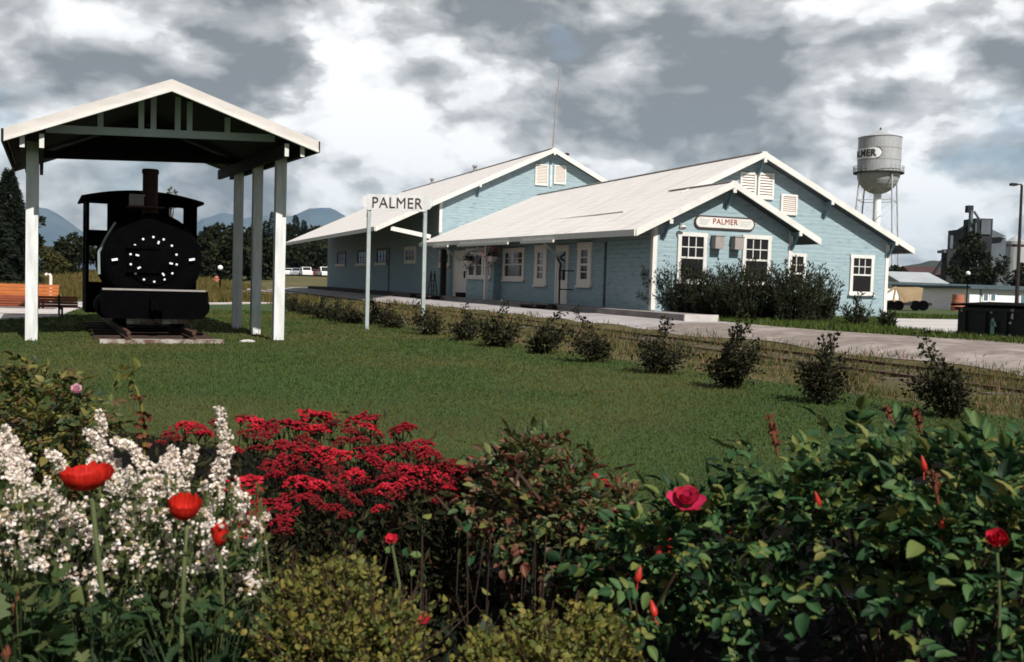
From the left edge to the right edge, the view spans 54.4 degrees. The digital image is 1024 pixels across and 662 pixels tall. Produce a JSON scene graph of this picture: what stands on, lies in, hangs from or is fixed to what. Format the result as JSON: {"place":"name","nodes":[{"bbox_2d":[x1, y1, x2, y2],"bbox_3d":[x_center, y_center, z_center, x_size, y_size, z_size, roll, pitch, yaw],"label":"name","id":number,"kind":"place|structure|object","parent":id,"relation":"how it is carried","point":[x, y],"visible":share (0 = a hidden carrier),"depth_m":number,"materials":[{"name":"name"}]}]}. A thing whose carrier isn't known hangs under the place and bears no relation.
{"place":"outdoors","nodes":[
{"label":"outdoors","id":0,"kind":"place"},
{"bbox_2d":[11,205,96,269],"bbox_3d":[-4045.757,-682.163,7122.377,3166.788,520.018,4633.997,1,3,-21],"label":"mountains","id":1,"kind":"structure","parent":0,"point":[55,228],"depth_m":6888.60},
{"bbox_2d":[0,269,319,303],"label":"dry grass","id":2,"kind":"structure","parent":0,"point":[70,284],"depth_m":59.12,"materials":[{"name":"plant"}]},
{"bbox_2d":[197,208,345,272],"bbox_3d":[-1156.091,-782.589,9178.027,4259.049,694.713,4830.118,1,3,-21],"label":"mountains","id":3,"kind":"structure","parent":0,"point":[318,216],"depth_m":8903.22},
{"bbox_2d":[246,287,734,329],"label":"road","id":4,"kind":"structure","parent":0,"point":[640,322],"depth_m":36.97,"materials":[{"name":"grey concrete"}]},
{"bbox_2d":[0,300,1023,537],"bbox_3d":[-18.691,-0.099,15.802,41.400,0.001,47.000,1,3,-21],"label":"lawn","id":5,"kind":"structure","parent":0,"point":[266,307],"depth_m":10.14,"materials":[{"name":"green plant"}]},
{"bbox_2d":[0,302,81,319],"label":"concrete pad","id":6,"kind":"object","parent":5,"relation":"on","point":[6,312],"visible":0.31,"depth_m":27.33,"materials":[{"name":"grey concrete"}]},
{"bbox_2d":[0,283,58,308],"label":"park bench","id":7,"kind":"object","parent":6,"relation":"on","point":[4,288],"visible":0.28,"depth_m":29.80,"materials":[{"name":"orange wood"}]},
{"bbox_2d":[0,295,79,315],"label":"park bench","id":8,"kind":"object","parent":6,"relation":"on","point":[72,302],"visible":0.94,"depth_m":25.82,"materials":[{"name":"brown wood"}]},
{"bbox_2d":[82,318,223,343],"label":"display track","id":9,"kind":"structure","parent":5,"relation":"on","point":[142,334],"depth_m":18.38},
{"bbox_2d":[78,168,209,327],"bbox_3d":[-7.237,-1.605,19.604,2.284,2.986,4.720,0,3,-25],"label":"steam locomotive","id":10,"kind":"object","parent":9,"relation":"on","point":[148,260],"visible":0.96,"depth_m":18.43,"materials":[{"name":"black metal"}]},
{"bbox_2d":[1,79,319,340],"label":"engine shelter","id":11,"kind":"object","parent":5,"relation":"on","point":[171,120],"visible":1,"depth_m":18.59,"materials":[{"name":"paint"}]},
{"bbox_2d":[361,194,432,329],"bbox_3d":[-2.794,-1.584,23.902,1.718,3.361,0.263,2,3,-4],"label":"station sign","id":12,"kind":"object","parent":5,"relation":"on","point":[387,202],"visible":0.98,"depth_m":23.83,"materials":[{"name":"metal"}]},
{"bbox_2d":[402,299,445,334],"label":"young shrub","id":13,"kind":"object","parent":5,"relation":"on","point":[430,324],"visible":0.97,"depth_m":22.23,"materials":[{"name":"green plant"}]},
{"bbox_2d":[441,302,485,341],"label":"young shrub","id":14,"kind":"object","parent":5,"relation":"on","point":[465,330],"visible":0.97,"depth_m":20.51,"materials":[{"name":"green plant"}]},
{"bbox_2d":[472,299,526,347],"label":"young shrub","id":15,"kind":"object","parent":5,"relation":"on","point":[500,335],"visible":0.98,"depth_m":18.71,"materials":[{"name":"green plant"}]},
{"bbox_2d":[0,414,1023,661],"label":"flower bed","id":16,"kind":"object","parent":5,"relation":"on","point":[808,650],"visible":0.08,"depth_m":3.63,"materials":[{"name":"soil"}]},
{"bbox_2d":[0,475,68,659],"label":"white cluster flower","id":17,"kind":"object","parent":16,"relation":"on","point":[23,540],"visible":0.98,"depth_m":2.57,"materials":[{"name":"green plant"}]},
{"bbox_2d":[0,423,71,609],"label":"white spike flower","id":18,"kind":"object","parent":16,"relation":"on","point":[8,450],"visible":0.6,"depth_m":2.83,"materials":[{"name":"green plant"}]},
{"bbox_2d":[14,448,85,590],"bbox_3d":[-1.332,0.731,2.914,0.244,0.785,0.310,1,3,-21],"label":"white spike flower","id":19,"kind":"object","parent":16,"relation":"on","point":[58,460],"visible":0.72,"depth_m":2.89,"materials":[{"name":"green plant"}]},
{"bbox_2d":[0,551,101,661],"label":"broad leaf plant","id":20,"kind":"object","parent":16,"relation":"on","point":[40,628],"visible":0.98,"depth_m":2.28,"materials":[{"name":"green plant"}]},
{"bbox_2d":[1,472,107,659],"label":"white spike flower","id":21,"kind":"object","parent":16,"relation":"on","point":[72,520],"visible":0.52,"depth_m":2.69,"materials":[{"name":"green plant"}]},
{"bbox_2d":[0,351,137,546],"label":"rose bush","id":22,"kind":"object","parent":16,"relation":"on","point":[64,433],"visible":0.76,"depth_m":4.07,"materials":[{"name":"green plant"}]},
{"bbox_2d":[58,460,113,661],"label":"poppy","id":23,"kind":"object","parent":16,"relation":"on","point":[90,476],"visible":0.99,"depth_m":2.29,"materials":[{"name":"red plant"}]},
{"bbox_2d":[44,582,145,661],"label":"broad leaf plant","id":24,"kind":"object","parent":16,"relation":"on","point":[103,603],"visible":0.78,"depth_m":2.29,"materials":[{"name":"green plant"}]},
{"bbox_2d":[68,408,124,592],"bbox_3d":[-1.259,0.680,3.087,0.237,0.872,0.219,3,3,17],"label":"white spike flower","id":25,"kind":"object","parent":16,"relation":"on","point":[101,429],"visible":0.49,"depth_m":3.09,"materials":[{"name":"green plant"}]},
{"bbox_2d":[43,494,155,661],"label":"white cluster flower","id":26,"kind":"object","parent":16,"relation":"on","point":[69,557],"visible":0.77,"depth_m":2.57,"materials":[{"name":"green plant"}]},
{"bbox_2d":[82,427,160,636],"bbox_3d":[-1.124,0.690,2.957,0.272,0.816,0.258,2,3,12],"label":"white spike flower","id":27,"kind":"object","parent":16,"relation":"on","point":[107,456],"visible":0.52,"depth_m":2.89,"materials":[{"name":"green plant"}]},
{"bbox_2d":[109,356,152,455],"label":"whorled stem","id":28,"kind":"object","parent":16,"relation":"on","point":[132,386],"visible":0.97,"depth_m":3.59,"materials":[{"name":"green plant"}]},
{"bbox_2d":[98,466,193,661],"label":"white cluster flower","id":29,"kind":"object","parent":16,"relation":"on","point":[138,483],"visible":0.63,"depth_m":2.64,"materials":[{"name":"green plant"}]},
{"bbox_2d":[110,436,193,656],"bbox_3d":[-1.009,0.733,2.821,0.256,0.856,0.233,1,3,-21],"label":"white spike flower","id":30,"kind":"object","parent":16,"relation":"on","point":[129,446],"visible":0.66,"depth_m":2.84,"materials":[{"name":"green plant"}]},
{"bbox_2d":[0,482,306,661],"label":"undergrowth","id":31,"kind":"object","parent":16,"relation":"on","point":[141,646],"visible":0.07,"depth_m":3.28,"materials":[{"name":"green plant"}]},
{"bbox_2d":[119,464,188,657],"bbox_3d":[-1.029,0.766,2.785,0.219,0.774,0.294,1,3,-4],"label":"white spike flower","id":32,"kind":"object","parent":16,"relation":"on","point":[129,471],"visible":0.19,"depth_m":2.79,"materials":[{"name":"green plant"}]},
{"bbox_2d":[148,444,212,638],"bbox_3d":[-0.957,0.715,2.909,0.224,0.776,0.284,4,3,37],"label":"white spike flower","id":33,"kind":"object","parent":16,"relation":"on","point":[167,462],"visible":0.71,"depth_m":2.89,"materials":[{"name":"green plant"}]},
{"bbox_2d":[167,492,202,661],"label":"poppy","id":34,"kind":"object","parent":16,"relation":"on","point":[182,507],"visible":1,"depth_m":2.30,"materials":[{"name":"red plant"}]},
{"bbox_2d":[134,419,246,547],"bbox_3d":[-1.305,0.689,4.090,0.453,0.639,0.334,-1,4,-43],"label":"yarrow","id":35,"kind":"object","parent":16,"relation":"on","point":[190,426],"visible":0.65,"depth_m":4.08,"materials":[{"name":"red plant"}]},
{"bbox_2d":[107,587,281,661],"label":"broad leaf plant","id":36,"kind":"object","parent":16,"relation":"on","point":[208,633],"visible":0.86,"depth_m":2.32,"materials":[{"name":"green plant"}]},
{"bbox_2d":[154,503,236,661],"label":"white cluster flower","id":37,"kind":"object","parent":16,"relation":"on","point":[196,568],"visible":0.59,"depth_m":2.52,"materials":[{"name":"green plant"}]},
{"bbox_2d":[210,523,228,654],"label":"poppy","id":38,"kind":"object","parent":16,"relation":"on","point":[217,533],"visible":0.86,"depth_m":2.35,"materials":[{"name":"red plant"}]},
{"bbox_2d":[185,537,265,618],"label":"poppy leaf stalk","id":39,"kind":"object","parent":16,"relation":"on","point":[233,563],"visible":0.69,"depth_m":2.45,"materials":[{"name":"green plant"}]},
{"bbox_2d":[188,405,266,647],"bbox_3d":[-0.879,0.664,2.917,0.292,0.886,0.237,3,3,22],"label":"white spike flower","id":40,"kind":"object","parent":16,"relation":"on","point":[223,434],"visible":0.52,"depth_m":2.94,"materials":[{"name":"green plant"}]},
{"bbox_2d":[188,475,278,661],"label":"white cluster flower","id":41,"kind":"object","parent":16,"relation":"on","point":[256,524],"visible":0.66,"depth_m":2.59,"materials":[{"name":"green plant"}]},
{"bbox_2d":[220,414,296,563],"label":"yarrow","id":42,"kind":"object","parent":16,"relation":"on","point":[261,426],"visible":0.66,"depth_m":4.07,"materials":[{"name":"red plant"}]},
{"bbox_2d":[222,510,299,661],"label":"yarrow","id":43,"kind":"object","parent":16,"relation":"on","point":[285,540],"visible":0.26,"depth_m":3.05,"materials":[{"name":"red plant"}]},
{"bbox_2d":[223,473,314,595],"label":"yarrow","id":44,"kind":"object","parent":16,"relation":"on","point":[276,503],"visible":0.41,"depth_m":3.28,"materials":[{"name":"red plant"}]},
{"bbox_2d":[241,440,359,590],"bbox_3d":[-0.760,0.735,3.736,0.397,0.616,0.454,2,3,16],"label":"yarrow","id":45,"kind":"object","parent":16,"relation":"on","point":[314,458],"visible":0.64,"depth_m":3.73,"materials":[{"name":"red plant"}]},
{"bbox_2d":[263,407,350,563],"bbox_3d":[-0.842,0.670,4.129,0.365,0.717,0.474,1,3,-21],"label":"yarrow","id":46,"kind":"object","parent":16,"relation":"on","point":[313,429],"visible":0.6,"depth_m":4.13,"materials":[{"name":"red plant"}]},
{"bbox_2d":[263,460,385,587],"bbox_3d":[-0.648,0.756,3.411,0.405,0.593,0.511,2,3,-3],"label":"yarrow","id":47,"kind":"object","parent":16,"relation":"on","point":[312,538],"visible":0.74,"depth_m":3.44,"materials":[{"name":"red plant"}]},
{"bbox_2d":[229,541,459,661],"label":"yellow green shrub","id":48,"kind":"object","parent":16,"relation":"on","point":[329,616],"visible":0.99,"depth_m":2.34,"materials":[{"name":"green plant"}]},
{"bbox_2d":[318,398,396,562],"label":"yarrow","id":49,"kind":"object","parent":16,"relation":"on","point":[363,416],"visible":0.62,"depth_m":4.05,"materials":[{"name":"red plant"}]},
{"bbox_2d":[343,444,454,596],"bbox_3d":[-0.452,0.729,3.729,0.396,0.612,0.546,1,3,-21],"label":"yarrow","id":50,"kind":"object","parent":16,"relation":"on","point":[370,457],"visible":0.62,"depth_m":3.69,"materials":[{"name":"red plant"}]},
{"bbox_2d":[306,431,494,620],"bbox_3d":[-0.312,0.741,3.489,0.521,0.664,0.823,3,3,19],"label":"yarrow","id":51,"kind":"object","parent":16,"relation":"on","point":[375,509],"visible":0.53,"depth_m":3.40,"materials":[{"name":"red plant"}]},
{"bbox_2d":[372,421,455,578],"bbox_3d":[-0.398,0.707,3.907,0.315,0.654,0.615,1,3,-21],"label":"yarrow","id":52,"kind":"object","parent":16,"relation":"on","point":[406,448],"visible":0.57,"depth_m":3.92,"materials":[{"name":"red plant"}]},
{"bbox_2d":[373,449,491,649],"bbox_3d":[-0.256,0.735,3.255,0.388,0.705,0.332,1,3,-21],"label":"yarrow","id":53,"kind":"object","parent":16,"relation":"on","point":[434,539],"visible":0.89,"depth_m":3.24,"materials":[{"name":"red"}]},
{"bbox_2d":[349,512,578,660],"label":"hollow plant","id":54,"kind":"object","parent":16,"relation":"on","point":[467,527],"visible":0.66,"depth_m":2.82,"materials":[{"name":"green plant"}]},
{"bbox_2d":[449,589,644,661],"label":"yellow green shrub","id":55,"kind":"object","parent":16,"relation":"on","point":[581,637],"visible":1,"depth_m":2.34,"materials":[{"name":"green plant"}]},
{"bbox_2d":[434,416,665,647],"bbox_3d":[0.141,0.690,3.218,0.765,0.842,0.739,3,3,19],"label":"tinted shrub","id":56,"kind":"object","parent":16,"relation":"on","point":[542,499],"visible":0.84,"depth_m":3.10,"materials":[{"name":"green plant"}]},
{"bbox_2d":[255,505,993,661],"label":"undergrowth","id":57,"kind":"object","parent":16,"relation":"on","point":[701,640],"visible":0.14,"depth_m":3.21,"materials":[{"name":"green plant"}]},
{"bbox_2d":[543,457,821,661],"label":"rose bush","id":58,"kind":"object","parent":16,"relation":"on","point":[687,606],"visible":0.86,"depth_m":2.74,"materials":[{"name":"green plant"}]},
{"bbox_2d":[699,395,1023,661],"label":"rose bush","id":59,"kind":"object","parent":16,"relation":"on","point":[940,540],"visible":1,"depth_m":2.58,"materials":[{"name":"green plant"}]},
{"bbox_2d":[524,309,572,353],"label":"young shrub","id":60,"kind":"object","parent":5,"relation":"on","point":[542,341],"visible":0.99,"depth_m":17.20,"materials":[{"name":"green plant"}]},
{"bbox_2d":[557,305,614,362],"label":"young shrub","id":61,"kind":"object","parent":5,"relation":"on","point":[598,349],"visible":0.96,"depth_m":15.70,"materials":[{"name":"green plant"}]},
{"bbox_2d":[623,314,701,374],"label":"young shrub","id":62,"kind":"object","parent":5,"relation":"on","point":[663,361],"visible":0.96,"depth_m":13.94,"materials":[{"name":"green plant"}]},
{"bbox_2d":[694,309,766,388],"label":"young shrub","id":63,"kind":"object","parent":5,"relation":"on","point":[735,369],"visible":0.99,"depth_m":12.10,"materials":[{"name":"green plant"}]},
{"bbox_2d":[790,326,857,405],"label":"young shrub","id":64,"kind":"object","parent":5,"relation":"on","point":[819,377],"visible":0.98,"depth_m":10.81,"materials":[{"name":"green plant"}]},
{"bbox_2d":[899,327,976,419],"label":"young shrub","id":65,"kind":"object","parent":5,"relation":"on","point":[947,384],"visible":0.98,"depth_m":9.92,"materials":[{"name":"green plant"}]},
{"bbox_2d":[0,0,1023,266],"label":"sky","id":66,"kind":"structure","parent":0,"point":[396,96],"materials":[{"name":"grey"}]},
{"bbox_2d":[79,275,1012,417],"bbox_3d":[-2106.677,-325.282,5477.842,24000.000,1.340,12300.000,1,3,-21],"label":"ground","id":67,"kind":"structure","parent":0,"point":[298,281],"depth_m":105.19,"materials":[{"name":"green plant"}]},
{"bbox_2d":[0,208,23,283],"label":"spruce tree","id":68,"kind":"object","parent":67,"relation":"on","point":[9,274],"visible":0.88,"depth_m":59.96,"materials":[{"name":"green plant"}]},
{"bbox_2d":[0,167,46,283],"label":"spruce tree","id":69,"kind":"object","parent":67,"relation":"on","point":[11,197],"visible":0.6,"depth_m":61.48,"materials":[{"name":"green plant"}]},
{"bbox_2d":[38,244,71,274],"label":"leafy tree","id":70,"kind":"object","parent":67,"relation":"on","point":[55,261],"visible":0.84,"depth_m":89.51,"materials":[{"name":"green plant"}]},
{"bbox_2d":[52,230,82,273],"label":"leafy tree","id":71,"kind":"object","parent":67,"relation":"on","point":[66,248],"visible":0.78,"depth_m":95.38,"materials":[{"name":"green plant"}]},
{"bbox_2d":[197,230,218,277],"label":"leafy tree","id":72,"kind":"object","parent":67,"relation":"on","point":[205,241],"visible":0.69,"depth_m":117.18,"materials":[{"name":"green plant"}]},
{"bbox_2d":[216,234,250,280],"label":"leafy tree","id":73,"kind":"object","parent":67,"relation":"on","point":[225,255],"visible":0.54,"depth_m":111.03,"materials":[{"name":"green plant"}]},
{"bbox_2d":[242,237,272,279],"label":"leafy tree","id":74,"kind":"object","parent":67,"relation":"on","point":[267,255],"visible":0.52,"depth_m":110.81,"materials":[{"name":"green plant"}]},
{"bbox_2d":[285,242,321,275],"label":"leafy tree","id":75,"kind":"object","parent":67,"relation":"on","point":[302,259],"visible":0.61,"depth_m":206.83,"materials":[{"name":"green plant"}]},
{"bbox_2d":[434,295,705,320],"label":"platform","id":76,"kind":"structure","parent":67,"relation":"on","point":[636,313],"depth_m":33.95,"materials":[{"name":"concrete"}]},
{"bbox_2d":[286,148,914,317],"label":"railway depot","id":77,"kind":"structure","parent":67,"relation":"on","point":[532,216],"depth_m":38.00,"materials":[{"name":"blue wood"}]},
{"bbox_2d":[452,250,466,295],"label":"door","id":78,"kind":"structure","parent":77,"relation":"in","point":[459,281],"depth_m":49.87,"materials":[{"name":"beige wood"}]},
{"bbox_2d":[501,247,525,281],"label":"window","id":79,"kind":"structure","parent":77,"relation":"in","point":[513,258],"depth_m":42.85,"materials":[{"name":"beige wood"}]},
{"bbox_2d":[532,245,547,286],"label":"window","id":80,"kind":"structure","parent":77,"relation":"in","point":[541,251],"depth_m":40.08,"materials":[{"name":"beige wood"}]},
{"bbox_2d":[554,245,569,303],"bbox_3d":[1.900,-2.167,38.162,0.090,2.250,1.180,1,3,-21],"label":"door","id":81,"kind":"structure","parent":77,"relation":"in","point":[563,251],"depth_m":38.07,"materials":[{"name":"beige wood"}]},
{"bbox_2d":[574,242,592,287],"bbox_3d":[2.615,-2.406,36.271,0.130,1.650,1.270,1,3,-21],"label":"window","id":82,"kind":"structure","parent":77,"relation":"in","point":[584,249],"depth_m":36.24,"materials":[{"name":"beige wood"}]},
{"bbox_2d":[675,232,707,283],"bbox_3d":[5.810,-2.345,32.089,1.200,1.660,0.130,1,3,-21],"label":"window","id":83,"kind":"structure","parent":77,"relation":"in","point":[691,246],"depth_m":32.10,"materials":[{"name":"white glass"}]},
{"bbox_2d":[694,215,754,230],"bbox_3d":[6.948,-3.517,32.478,2.300,0.430,0.075,1,3,-21],"label":"depot name board","id":84,"kind":"object","parent":77,"relation":"attached to","point":[722,223],"visible":1,"depth_m":32.44,"materials":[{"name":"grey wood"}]},
{"bbox_2d":[740,234,771,285],"bbox_3d":[8.108,-2.330,32.981,1.230,1.680,0.130,1,3,-21],"label":"window","id":85,"kind":"structure","parent":77,"relation":"in","point":[758,247],"depth_m":33.01,"materials":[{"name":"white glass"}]},
{"bbox_2d":[848,254,874,295],"bbox_3d":[13.301,-2.113,37.821,1.220,1.550,0.130,1,3,-21],"label":"window","id":86,"kind":"structure","parent":77,"relation":"in","point":[861,276],"depth_m":37.85,"materials":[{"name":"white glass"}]},
{"bbox_2d":[261,289,1023,399],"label":"railway track","id":87,"kind":"structure","parent":67,"relation":"on","point":[903,375],"depth_m":18.11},
{"bbox_2d":[288,303,1023,418],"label":"weed strip","id":88,"kind":"object","parent":67,"relation":"on","point":[892,384],"visible":0.08,"depth_m":16.42,"materials":[{"name":"plant"}]},
{"bbox_2d":[263,298,1023,418],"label":"weeds","id":89,"kind":"object","parent":88,"relation":"on","point":[866,377],"visible":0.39,"depth_m":17.25,"materials":[{"name":"plant"}]},
{"bbox_2d":[648,323,1023,375],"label":"gravel yard","id":90,"kind":"structure","parent":67,"relation":"on","point":[1011,354],"depth_m":19.72,"materials":[{"name":"grey gravel"}]},
{"bbox_2d":[951,302,1023,336],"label":"dumpster","id":91,"kind":"object","parent":90,"relation":"on","point":[1000,318],"visible":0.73,"depth_m":22.32,"materials":[{"name":"black metal"}]},
{"bbox_2d":[693,309,1023,343],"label":"grass verge","id":92,"kind":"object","parent":67,"relation":"on","point":[931,312],"depth_m":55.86,"materials":[{"name":"green plant"}]},
{"bbox_2d":[635,255,712,313],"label":"bush","id":93,"kind":"object","parent":92,"relation":"on","point":[673,299],"visible":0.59,"depth_m":31.78,"materials":[{"name":"green plant"}]},
{"bbox_2d":[677,257,748,317],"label":"bush","id":94,"kind":"object","parent":92,"relation":"on","point":[711,301],"visible":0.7,"depth_m":31.45,"materials":[{"name":"green plant"}]},
{"bbox_2d":[717,256,788,319],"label":"bush","id":95,"kind":"object","parent":92,"relation":"on","point":[751,300],"visible":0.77,"depth_m":29.94,"materials":[{"name":"green plant"}]},
{"bbox_2d":[763,255,832,321],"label":"bush","id":96,"kind":"object","parent":92,"relation":"on","point":[808,305],"visible":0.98,"depth_m":29.54,"materials":[{"name":"green plant"}]},
{"bbox_2d":[804,269,844,321],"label":"bush","id":97,"kind":"object","parent":92,"relation":"on","point":[826,312],"visible":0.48,"depth_m":30.37,"materials":[{"name":"green plant"}]},
{"bbox_2d":[836,290,875,324],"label":"bush","id":98,"kind":"object","parent":92,"relation":"on","point":[857,310],"visible":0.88,"depth_m":28.36,"materials":[{"name":"green plant"}]},
{"bbox_2d":[887,286,931,310],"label":"truck","id":99,"kind":"object","parent":92,"relation":"on","point":[912,294],"visible":0.87,"depth_m":59.67,"materials":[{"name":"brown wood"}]},
{"bbox_2d":[892,285,1023,308],"bbox_3d":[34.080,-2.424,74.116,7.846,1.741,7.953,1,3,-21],"label":"building","id":100,"kind":"structure","parent":67,"relation":"on","point":[938,297],"depth_m":70.97,"materials":[{"name":"beige glass"}]},
{"bbox_2d":[888,271,948,283],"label":"roof","id":101,"kind":"structure","parent":100,"relation":"attached to","point":[920,277],"depth_m":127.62,"materials":[{"name":"grey paint"}]},
{"bbox_2d":[949,230,993,284],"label":"leafy tree","id":102,"kind":"object","parent":67,"relation":"on","point":[975,248],"visible":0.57,"depth_m":148.68,"materials":[{"name":"green plant"}]},
{"bbox_2d":[947,205,1005,285],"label":"grain elevator","id":103,"kind":"object","parent":67,"relation":"on","point":[995,241],"visible":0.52,"depth_m":228.00,"materials":[{"name":"metal"}]},
{"bbox_2d":[977,253,1011,284],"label":"leafy tree","id":104,"kind":"object","parent":67,"relation":"on","point":[990,277],"visible":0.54,"depth_m":141.42,"materials":[{"name":"green plant"}]},
{"bbox_2d":[1006,183,1023,302],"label":"lamp post","id":105,"kind":"object","parent":67,"relation":"on","point":[1019,245],"visible":0.89,"depth_m":49.95,"materials":[{"name":"brown metal"}]},
{"bbox_2d":[853,127,904,266],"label":"water tower","id":106,"kind":"structure","parent":0,"point":[878,172],"depth_m":187.05,"materials":[{"name":"silver metal"}]},
{"bbox_2d":[896,318,957,332],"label":"pavement","id":107,"kind":"structure","parent":0,"point":[947,324],"depth_m":32.54,"materials":[{"name":"grey concrete"}]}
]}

